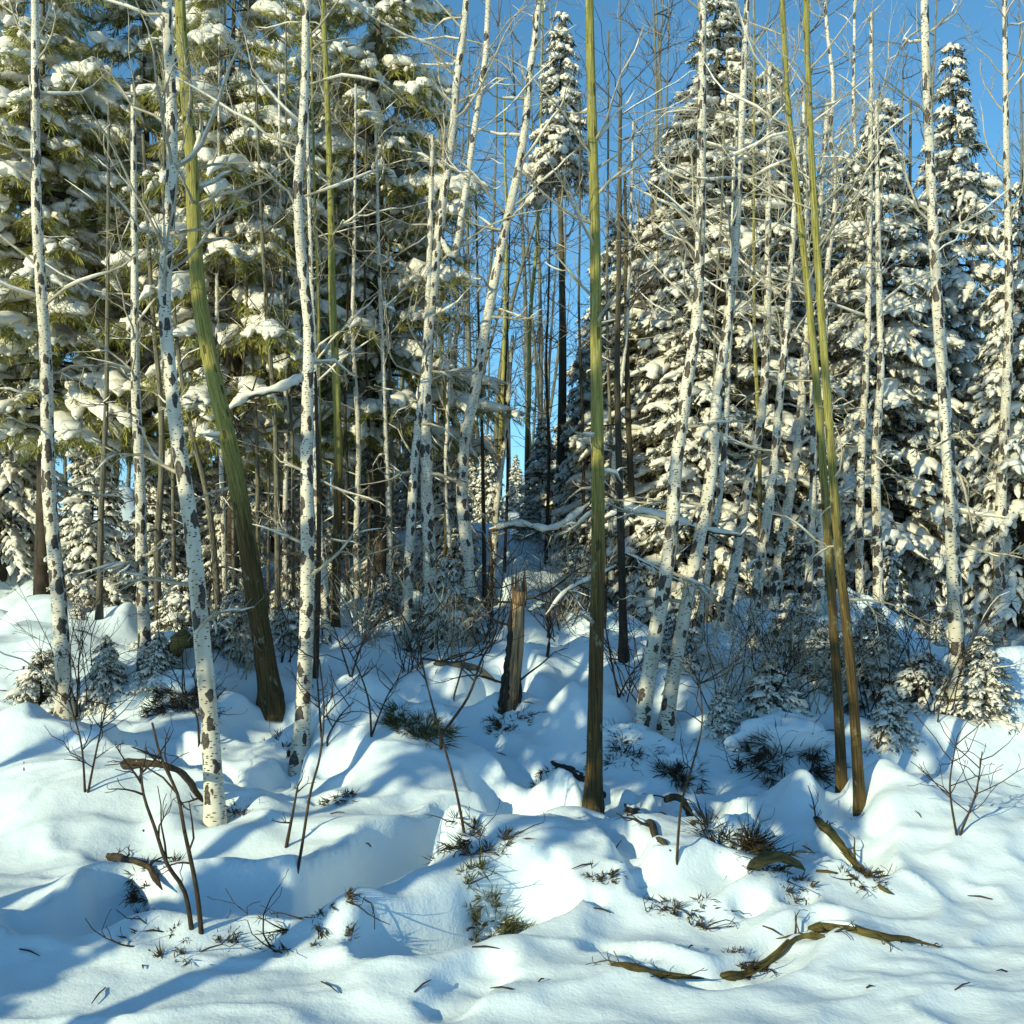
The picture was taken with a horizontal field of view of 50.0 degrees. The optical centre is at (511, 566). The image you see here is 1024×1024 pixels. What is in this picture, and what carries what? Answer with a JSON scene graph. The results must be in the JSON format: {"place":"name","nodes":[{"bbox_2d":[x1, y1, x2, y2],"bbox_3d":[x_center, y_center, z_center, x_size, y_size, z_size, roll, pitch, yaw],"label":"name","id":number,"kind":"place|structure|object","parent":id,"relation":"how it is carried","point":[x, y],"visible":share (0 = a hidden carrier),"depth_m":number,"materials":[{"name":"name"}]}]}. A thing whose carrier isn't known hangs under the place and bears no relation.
{"place":"outdoors","nodes":[
{"label":"outdoors","id":0,"kind":"place"},
{"bbox_2d":[0,486,1023,1023],"bbox_3d":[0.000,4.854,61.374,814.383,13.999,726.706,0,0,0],"label":"snow ground","id":1,"kind":"structure","parent":0,"point":[62,878],"depth_m":5.34,"materials":[{"name":"white snow"}]},
{"bbox_2d":[0,209,71,586],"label":"spruce tree","id":2,"kind":"object","parent":1,"relation":"on","point":[14,539],"visible":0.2,"depth_m":13.12,"materials":[{"name":"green plant"}]},
{"bbox_2d":[4,649,75,713],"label":"spruce seedling","id":3,"kind":"object","parent":1,"relation":"on","point":[24,692],"visible":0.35,"depth_m":8.65,"materials":[{"name":"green plant"}]},
{"bbox_2d":[0,515,173,716],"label":"bare bush","id":4,"kind":"object","parent":1,"relation":"on","point":[80,649],"visible":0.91,"depth_m":8.42,"materials":[{"name":"brown plant"}]},
{"bbox_2d":[39,411,136,612],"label":"spruce tree","id":5,"kind":"object","parent":1,"relation":"on","point":[77,505],"visible":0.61,"depth_m":11.82,"materials":[{"name":"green plant"}]},
{"bbox_2d":[0,0,188,719],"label":"birch tree","id":6,"kind":"object","parent":1,"relation":"on","point":[61,635],"visible":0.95,"depth_m":8.38,"materials":[{"name":"white plant"}]},
{"bbox_2d":[0,0,195,594],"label":"pine tree","id":7,"kind":"object","parent":1,"relation":"on","point":[18,332],"visible":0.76,"depth_m":11.67,"materials":[{"name":"green plant"}]},
{"bbox_2d":[16,68,179,619],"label":"bare tree","id":8,"kind":"object","parent":1,"relation":"on","point":[100,556],"visible":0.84,"depth_m":10.58,"materials":[{"name":"grey plant"}]},
{"bbox_2d":[75,635,129,719],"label":"spruce seedling","id":9,"kind":"object","parent":1,"relation":"on","point":[100,676],"visible":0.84,"depth_m":8.49,"materials":[{"name":"green plant"}]},
{"bbox_2d":[45,0,207,670],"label":"birch tree","id":10,"kind":"object","parent":1,"relation":"on","point":[144,630],"visible":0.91,"depth_m":8.83,"materials":[{"name":"white plant"}]},
{"bbox_2d":[46,122,228,620],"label":"bare tree","id":11,"kind":"object","parent":1,"relation":"on","point":[160,494],"visible":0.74,"depth_m":10.68,"materials":[{"name":"grey plant"}]},
{"bbox_2d":[9,0,267,521],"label":"pine tree","id":12,"kind":"object","parent":1,"relation":"on","point":[114,50],"visible":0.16,"depth_m":12.33,"materials":[{"name":"green plant"}]},
{"bbox_2d":[119,439,186,606],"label":"spruce tree","id":13,"kind":"object","parent":1,"relation":"on","point":[151,487],"visible":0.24,"depth_m":12.08,"materials":[{"name":"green plant"}]},
{"bbox_2d":[105,722,203,934],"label":"sapling","id":14,"kind":"object","parent":1,"relation":"on","point":[173,787],"visible":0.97,"depth_m":4.37,"materials":[{"name":"brown plant"}]},
{"bbox_2d":[125,631,185,697],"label":"spruce seedling","id":15,"kind":"object","parent":1,"relation":"on","point":[153,650],"visible":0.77,"depth_m":8.49,"materials":[{"name":"green plant"}]},
{"bbox_2d":[43,0,291,826],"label":"birch tree","id":16,"kind":"object","parent":1,"relation":"on","point":[214,809],"visible":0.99,"depth_m":6.19,"materials":[{"name":"white plant"}]},
{"bbox_2d":[127,570,217,649],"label":"spruce seedling","id":17,"kind":"object","parent":1,"relation":"on","point":[184,616],"visible":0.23,"depth_m":9.66,"materials":[{"name":"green plant"}]},
{"bbox_2d":[133,667,232,720],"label":"grass clump","id":18,"kind":"object","parent":1,"relation":"on","point":[165,682],"visible":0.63,"depth_m":8.37,"materials":[{"name":"green plant"}]},
{"bbox_2d":[95,167,292,608],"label":"bare tree","id":19,"kind":"object","parent":1,"relation":"on","point":[206,499],"visible":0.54,"depth_m":10.58,"materials":[{"name":"brown plant"}]},
{"bbox_2d":[116,473,282,709],"bbox_3d":[-2.435,0.182,8.353,1.203,1.847,1.660,0,0,0],"label":"bare bush","id":20,"kind":"object","parent":1,"relation":"on","point":[212,629],"visible":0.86,"depth_m":8.39,"materials":[{"name":"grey plant"}]},
{"bbox_2d":[114,0,301,617],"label":"birch tree","id":21,"kind":"object","parent":1,"relation":"on","point":[221,462],"visible":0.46,"depth_m":10.79,"materials":[{"name":"white plant"}]},
{"bbox_2d":[139,0,293,721],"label":"aspen tree","id":22,"kind":"object","parent":1,"relation":"on","point":[270,701],"visible":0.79,"depth_m":8.57,"materials":[{"name":"green plant"}]},
{"bbox_2d":[209,586,254,669],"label":"spruce seedling","id":23,"kind":"object","parent":1,"relation":"on","point":[224,634],"visible":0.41,"depth_m":9.24,"materials":[{"name":"green plant"}]},
{"bbox_2d":[174,24,292,563],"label":"bare tree","id":24,"kind":"object","parent":1,"relation":"on","point":[257,489],"visible":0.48,"depth_m":10.88,"materials":[{"name":"brown plant"}]},
{"bbox_2d":[93,0,378,584],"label":"pine tree","id":25,"kind":"object","parent":1,"relation":"on","point":[197,404],"visible":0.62,"depth_m":11.09,"materials":[{"name":"green plant"}]},
{"bbox_2d":[193,45,352,628],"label":"bare tree","id":26,"kind":"object","parent":1,"relation":"on","point":[274,425],"visible":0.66,"depth_m":10.58,"materials":[{"name":"grey plant"}]},
{"bbox_2d":[229,363,320,678],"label":"arched sapling","id":27,"kind":"object","parent":1,"relation":"on","point":[293,381],"visible":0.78,"depth_m":9.38,"materials":[{"name":"brown plant"}]},
{"bbox_2d":[162,0,410,776],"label":"birch tree","id":28,"kind":"object","parent":1,"relation":"on","point":[301,743],"visible":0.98,"depth_m":7.41,"materials":[{"name":"white plant"}]},
{"bbox_2d":[177,72,404,603],"bbox_3d":[-2.237,-2.083,10.773,2.000,6.086,1.867,0,0,-25],"label":"birch tree","id":29,"kind":"object","parent":1,"relation":"on","point":[285,481],"visible":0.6,"depth_m":10.88,"materials":[{"name":"white plant"}]},
{"bbox_2d":[259,29,344,603],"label":"aspen tree","id":30,"kind":"object","parent":1,"relation":"on","point":[316,245],"visible":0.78,"depth_m":10.39,"materials":[{"name":"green plant"}]},
{"bbox_2d":[238,0,367,597],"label":"bare tree","id":31,"kind":"object","parent":1,"relation":"on","point":[293,515],"visible":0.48,"depth_m":10.99,"materials":[{"name":"brown plant"}]},
{"bbox_2d":[233,0,373,627],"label":"aspen tree","id":32,"kind":"object","parent":1,"relation":"on","point":[337,474],"visible":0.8,"depth_m":10.37,"materials":[{"name":"green plant"}]},
{"bbox_2d":[221,0,409,512],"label":"pine tree","id":33,"kind":"object","parent":1,"relation":"on","point":[316,39],"visible":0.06,"depth_m":14.70,"materials":[{"name":"green plant"}]},
{"bbox_2d":[248,45,406,645],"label":"birch tree","id":34,"kind":"object","parent":1,"relation":"on","point":[325,633],"visible":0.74,"depth_m":9.97,"materials":[{"name":"white plant"}]},
{"bbox_2d":[271,17,448,596],"bbox_3d":[-1.704,-2.255,11.188,1.713,6.039,1.609,0,0,-40],"label":"birch tree","id":35,"kind":"object","parent":1,"relation":"on","point":[356,523],"visible":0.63,"depth_m":11.18,"materials":[{"name":"white plant"}]},
{"bbox_2d":[289,91,439,599],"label":"bare tree","id":36,"kind":"object","parent":1,"relation":"on","point":[347,516],"visible":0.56,"depth_m":11.39,"materials":[{"name":"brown plant"}]},
{"bbox_2d":[281,518,453,646],"bbox_3d":[-1.181,0.145,10.117,1.715,1.206,1.276,0,0,0],"label":"bare bush","id":37,"kind":"object","parent":1,"relation":"on","point":[355,612],"visible":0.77,"depth_m":10.03,"materials":[{"name":"brown plant"}]},
{"bbox_2d":[277,71,464,590],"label":"birch tree","id":38,"kind":"object","parent":1,"relation":"on","point":[386,473],"visible":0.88,"depth_m":10.98,"materials":[{"name":"white plant"}]},
{"bbox_2d":[242,0,530,589],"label":"pine tree","id":39,"kind":"object","parent":1,"relation":"on","point":[400,15],"visible":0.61,"depth_m":12.13,"materials":[{"name":"green plant"}]},
{"bbox_2d":[321,22,476,600],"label":"bare tree","id":40,"kind":"object","parent":1,"relation":"on","point":[368,461],"visible":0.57,"depth_m":11.79,"materials":[{"name":"brown plant"}]},
{"bbox_2d":[349,217,479,574],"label":"birch tree","id":41,"kind":"object","parent":1,"relation":"on","point":[445,481],"visible":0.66,"depth_m":11.58,"materials":[{"name":"white plant"}]},
{"bbox_2d":[372,699,466,749],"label":"moss clump","id":42,"kind":"object","parent":1,"relation":"on","point":[419,715],"visible":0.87,"depth_m":7.34,"materials":[{"name":"green plant"}]},
{"bbox_2d":[342,128,501,652],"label":"birch tree","id":43,"kind":"object","parent":1,"relation":"on","point":[413,497],"visible":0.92,"depth_m":10.31,"materials":[{"name":"white plant"}]},
{"bbox_2d":[413,414,481,590],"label":"spruce tree","id":44,"kind":"object","parent":1,"relation":"on","point":[438,499],"visible":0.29,"depth_m":13.34,"materials":[{"name":"green plant"}]},
{"bbox_2d":[403,557,494,652],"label":"spruce seedling","id":45,"kind":"object","parent":1,"relation":"on","point":[456,571],"visible":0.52,"depth_m":10.31,"materials":[{"name":"green plant"}]},
{"bbox_2d":[364,522,535,833],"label":"sapling","id":46,"kind":"object","parent":1,"relation":"on","point":[491,644],"visible":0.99,"depth_m":5.32,"materials":[{"name":"brown plant"}]},
{"bbox_2d":[332,0,588,653],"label":"birch tree","id":47,"kind":"object","parent":1,"relation":"on","point":[425,459],"visible":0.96,"depth_m":10.33,"materials":[{"name":"white plant"}]},
{"bbox_2d":[455,849,538,943],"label":"moss clump","id":48,"kind":"object","parent":1,"relation":"on","point":[509,926],"visible":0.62,"depth_m":4.98,"materials":[{"name":"green plant"}]},
{"bbox_2d":[432,295,571,605],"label":"birch tree","id":49,"kind":"object","parent":1,"relation":"on","point":[497,496],"visible":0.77,"depth_m":12.64,"materials":[{"name":"white plant"}]},
{"bbox_2d":[421,537,590,712],"bbox_3d":[0.017,0.450,7.894,1.351,1.387,0.395,0,0,-7],"label":"broken stump","id":50,"kind":"object","parent":1,"relation":"on","point":[510,693],"visible":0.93,"depth_m":7.97,"materials":[{"name":"brown wood"}]},
{"bbox_2d":[418,0,597,646],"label":"birch tree","id":51,"kind":"object","parent":1,"relation":"on","point":[466,542],"visible":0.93,"depth_m":10.36,"materials":[{"name":"white plant"}]},
{"bbox_2d":[1,0,1023,508],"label":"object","id":52,"kind":"object","parent":1,"relation":"on","point":[537,352],"visible":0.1,"depth_m":28.94,"materials":[{"name":"plant"}]},
{"bbox_2d":[513,415,555,536],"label":"spruce tree","id":53,"kind":"object","parent":1,"relation":"on","point":[538,459],"visible":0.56,"depth_m":17.39,"materials":[{"name":"green plant"}]},
{"bbox_2d":[505,0,574,494],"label":"aspen tree","id":54,"kind":"object","parent":1,"relation":"on","point":[527,430],"visible":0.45,"depth_m":18.37,"materials":[{"name":"green plant"}]},
{"bbox_2d":[491,119,622,563],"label":"bare tree","id":55,"kind":"object","parent":1,"relation":"on","point":[548,424],"visible":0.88,"depth_m":13.99,"materials":[{"name":"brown plant"}]},
{"bbox_2d":[521,10,599,506],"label":"spruce tree","id":56,"kind":"object","parent":1,"relation":"on","point":[551,85],"visible":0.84,"depth_m":15.94,"materials":[{"name":"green plant"}]},
{"bbox_2d":[485,37,641,548],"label":"bare tree","id":57,"kind":"object","parent":1,"relation":"on","point":[581,380],"visible":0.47,"depth_m":13.19,"materials":[{"name":"brown plant"}]},
{"bbox_2d":[540,344,605,552],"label":"spruce tree","id":58,"kind":"object","parent":1,"relation":"on","point":[558,493],"visible":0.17,"depth_m":15.39,"materials":[{"name":"green plant"}]},
{"bbox_2d":[541,214,634,537],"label":"spruce tree","id":59,"kind":"object","parent":1,"relation":"on","point":[612,246],"visible":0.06,"depth_m":16.87,"materials":[{"name":"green plant"}]},
{"bbox_2d":[487,0,697,814],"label":"aspen tree","id":60,"kind":"object","parent":1,"relation":"on","point":[593,797],"visible":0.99,"depth_m":6.43,"materials":[{"name":"green plant"}]},
{"bbox_2d":[537,213,668,575],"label":"spruce tree","id":61,"kind":"object","parent":1,"relation":"on","point":[560,512],"visible":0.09,"depth_m":13.79,"materials":[{"name":"green plant"}]},
{"bbox_2d":[548,134,676,573],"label":"bare tree","id":62,"kind":"object","parent":1,"relation":"on","point":[630,472],"visible":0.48,"depth_m":11.86,"materials":[{"name":"grey plant"}]},
{"bbox_2d":[538,36,742,606],"bbox_3d":[1.321,-2.485,11.669,1.887,6.157,1.514,0,0,-44],"label":"bare tree","id":63,"kind":"object","parent":1,"relation":"on","point":[612,494],"visible":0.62,"depth_m":11.78,"materials":[{"name":"brown plant"}]},
{"bbox_2d":[555,0,764,662],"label":"bare tree","id":64,"kind":"object","parent":1,"relation":"on","point":[623,653],"visible":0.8,"depth_m":8.98,"materials":[{"name":"brown plant"}]},
{"bbox_2d":[607,290,791,625],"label":"spruce tree","id":65,"kind":"object","parent":1,"relation":"on","point":[696,444],"visible":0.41,"depth_m":11.51,"materials":[{"name":"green plant"}]},
{"bbox_2d":[589,0,823,728],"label":"birch tree","id":66,"kind":"object","parent":1,"relation":"on","point":[644,702],"visible":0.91,"depth_m":7.63,"materials":[{"name":"white plant"}]},
{"bbox_2d":[549,0,871,593],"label":"spruce tree","id":67,"kind":"object","parent":1,"relation":"on","point":[656,367],"visible":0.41,"depth_m":12.35,"materials":[{"name":"green plant"}]},
{"bbox_2d":[605,536,826,708],"bbox_3d":[1.626,0.439,7.915,1.537,1.321,1.446,0,0,33],"label":"bare bush","id":68,"kind":"object","parent":1,"relation":"on","point":[746,639],"visible":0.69,"depth_m":7.84,"materials":[{"name":"brown plant"}]},
{"bbox_2d":[623,23,812,641],"bbox_3d":[1.869,-1.973,10.021,1.660,5.679,1.932,0,0,0],"label":"birch tree","id":69,"kind":"object","parent":1,"relation":"on","point":[716,511],"visible":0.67,"depth_m":10.18,"materials":[{"name":"white plant"}]},
{"bbox_2d":[645,574,810,718],"bbox_3d":[1.523,0.554,7.667,0.936,1.026,1.058,0,0,43],"label":"bare bush","id":70,"kind":"object","parent":1,"relation":"on","point":[730,690],"visible":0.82,"depth_m":7.75,"materials":[{"name":"brown plant"}]},
{"bbox_2d":[622,0,840,604],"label":"bare tree","id":71,"kind":"object","parent":1,"relation":"on","point":[756,371],"visible":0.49,"depth_m":10.89,"materials":[{"name":"brown plant"}]},
{"bbox_2d":[597,0,867,740],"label":"birch tree","id":72,"kind":"object","parent":1,"relation":"on","point":[665,727],"visible":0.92,"depth_m":7.67,"materials":[{"name":"white plant"}]},
{"bbox_2d":[633,1,846,622],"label":"bare tree","id":73,"kind":"object","parent":1,"relation":"on","point":[714,350],"visible":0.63,"depth_m":10.99,"materials":[{"name":"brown plant"}]},
{"bbox_2d":[671,788,809,879],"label":"grass clump","id":74,"kind":"object","parent":1,"relation":"on","point":[745,830],"visible":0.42,"depth_m":5.44,"materials":[{"name":"green plant"}]},
{"bbox_2d":[662,3,839,631],"bbox_3d":[2.504,-2.251,10.474,2.103,6.072,1.625,0,0,-34],"label":"birch tree","id":75,"kind":"object","parent":1,"relation":"on","point":[737,551],"visible":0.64,"depth_m":10.35,"materials":[{"name":"white plant"}]},
{"bbox_2d":[739,656,814,720],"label":"spruce seedling","id":76,"kind":"object","parent":1,"relation":"on","point":[784,694],"visible":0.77,"depth_m":7.65,"materials":[{"name":"green plant"}]},
{"bbox_2d":[709,703,851,789],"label":"grass clump","id":77,"kind":"object","parent":1,"relation":"on","point":[779,733],"visible":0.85,"depth_m":7.25,"materials":[{"name":"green plant"}]},
{"bbox_2d":[703,547,860,691],"bbox_3d":[1.867,0.395,7.716,1.073,1.115,1.108,0,0,23],"label":"bare bush","id":78,"kind":"object","parent":1,"relation":"on","point":[785,665],"visible":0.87,"depth_m":7.70,"materials":[{"name":"brown plant"}]},
{"bbox_2d":[662,42,917,648],"bbox_3d":[2.403,-1.854,9.974,2.207,5.540,1.467,0,0,0],"label":"birch tree","id":79,"kind":"object","parent":1,"relation":"on","point":[766,522],"visible":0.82,"depth_m":9.97,"materials":[{"name":"white plant"}]},
{"bbox_2d":[713,62,866,550],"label":"spruce tree","id":80,"kind":"object","parent":1,"relation":"on","point":[797,311],"visible":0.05,"depth_m":13.96,"materials":[{"name":"green plant"}]},
{"bbox_2d":[679,0,903,792],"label":"aspen tree","id":81,"kind":"object","parent":1,"relation":"on","point":[841,779],"visible":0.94,"depth_m":6.48,"materials":[{"name":"green plant"}]},
{"bbox_2d":[692,559,901,707],"bbox_3d":[2.214,0.478,7.828,1.786,1.065,0.939,0,0,-27],"label":"bare bush","id":82,"kind":"object","parent":1,"relation":"on","point":[799,682],"visible":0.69,"depth_m":7.76,"materials":[{"name":"brown plant"}]},
{"bbox_2d":[751,13,860,611],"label":"birch tree","id":83,"kind":"object","parent":1,"relation":"on","point":[793,474],"visible":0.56,"depth_m":10.57,"materials":[{"name":"white plant"}]},
{"bbox_2d":[684,0,958,816],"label":"aspen tree","id":84,"kind":"object","parent":1,"relation":"on","point":[859,795],"visible":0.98,"depth_m":6.10,"materials":[{"name":"green plant"}]},
{"bbox_2d":[733,77,925,613],"bbox_3d":[3.029,-1.961,10.268,1.611,5.041,1.828,0,0,25],"label":"birch tree","id":85,"kind":"object","parent":1,"relation":"on","point":[811,526],"visible":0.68,"depth_m":10.47,"materials":[{"name":"white plant"}]},
{"bbox_2d":[769,0,898,616],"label":"birch tree","id":86,"kind":"object","parent":1,"relation":"on","point":[820,568],"visible":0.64,"depth_m":10.34,"materials":[{"name":"white plant"}]},
{"bbox_2d":[746,0,926,594],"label":"birch tree","id":87,"kind":"object","parent":1,"relation":"on","point":[859,525],"visible":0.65,"depth_m":10.57,"materials":[{"name":"white plant"}]},
{"bbox_2d":[750,569,932,714],"bbox_3d":[2.146,0.532,7.911,1.271,1.042,1.212,0,0,-21],"label":"bare bush","id":88,"kind":"object","parent":1,"relation":"on","point":[793,628],"visible":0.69,"depth_m":7.83,"materials":[{"name":"brown plant"}]},
{"bbox_2d":[823,606,914,714],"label":"spruce seedling","id":89,"kind":"object","parent":1,"relation":"on","point":[876,675],"visible":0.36,"depth_m":8.39,"materials":[{"name":"green plant"}]},
{"bbox_2d":[790,0,985,604],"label":"birch tree","id":90,"kind":"object","parent":1,"relation":"on","point":[877,544],"visible":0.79,"depth_m":10.37,"materials":[{"name":"white plant"}]},
{"bbox_2d":[771,508,1012,719],"bbox_3d":[2.729,0.320,8.158,1.978,1.602,1.465,0,0,-35],"label":"bare bush","id":91,"kind":"object","parent":1,"relation":"on","point":[859,633],"visible":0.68,"depth_m":7.99,"materials":[{"name":"brown plant"}]},
{"bbox_2d":[862,690,925,756],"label":"spruce seedling","id":92,"kind":"object","parent":1,"relation":"on","point":[906,730],"visible":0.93,"depth_m":7.34,"materials":[{"name":"green plant"}]},
{"bbox_2d":[865,545,926,635],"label":"young spruce","id":93,"kind":"object","parent":1,"relation":"on","point":[890,575],"visible":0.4,"depth_m":10.69,"materials":[{"name":"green plant"}]},
{"bbox_2d":[773,84,1020,636],"bbox_3d":[4.064,-2.066,12.199,2.975,6.574,2.825,0,0,8],"label":"spruce tree","id":94,"kind":"object","parent":1,"relation":"on","point":[913,408],"visible":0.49,"depth_m":11.75,"materials":[{"name":"green plant"}]},
{"bbox_2d":[805,529,1023,721],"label":"bare bush","id":95,"kind":"object","parent":1,"relation":"on","point":[943,686],"visible":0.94,"depth_m":7.40,"materials":[{"name":"brown plant"}]},
{"bbox_2d":[878,649,958,719],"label":"spruce seedling","id":96,"kind":"object","parent":1,"relation":"on","point":[904,690],"visible":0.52,"depth_m":7.75,"materials":[{"name":"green plant"}]},
{"bbox_2d":[848,42,1023,584],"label":"spruce tree","id":97,"kind":"object","parent":1,"relation":"on","point":[963,292],"visible":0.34,"depth_m":13.24,"materials":[{"name":"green plant"}]},
{"bbox_2d":[860,0,1023,717],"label":"birch tree","id":98,"kind":"object","parent":1,"relation":"on","point":[952,510],"visible":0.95,"depth_m":7.63,"materials":[{"name":"white plant"}]},
{"bbox_2d":[928,169,1023,632],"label":"spruce tree","id":99,"kind":"object","parent":1,"relation":"on","point":[989,384],"visible":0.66,"depth_m":11.31,"materials":[{"name":"green plant"}]},
{"bbox_2d":[940,636,1023,734],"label":"spruce seedling","id":100,"kind":"object","parent":1,"relation":"on","point":[978,689],"visible":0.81,"depth_m":7.45,"materials":[{"name":"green plant"}]},
{"bbox_2d":[949,0,1023,646],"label":"birch tree","id":101,"kind":"object","parent":1,"relation":"on","point":[1000,481],"visible":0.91,"depth_m":11.01,"materials":[{"name":"white plant"}]},
{"bbox_2d":[0,0,1023,506],"label":"sky","id":102,"kind":"structure","parent":0,"point":[976,12],"materials":[{"name":"blue"}]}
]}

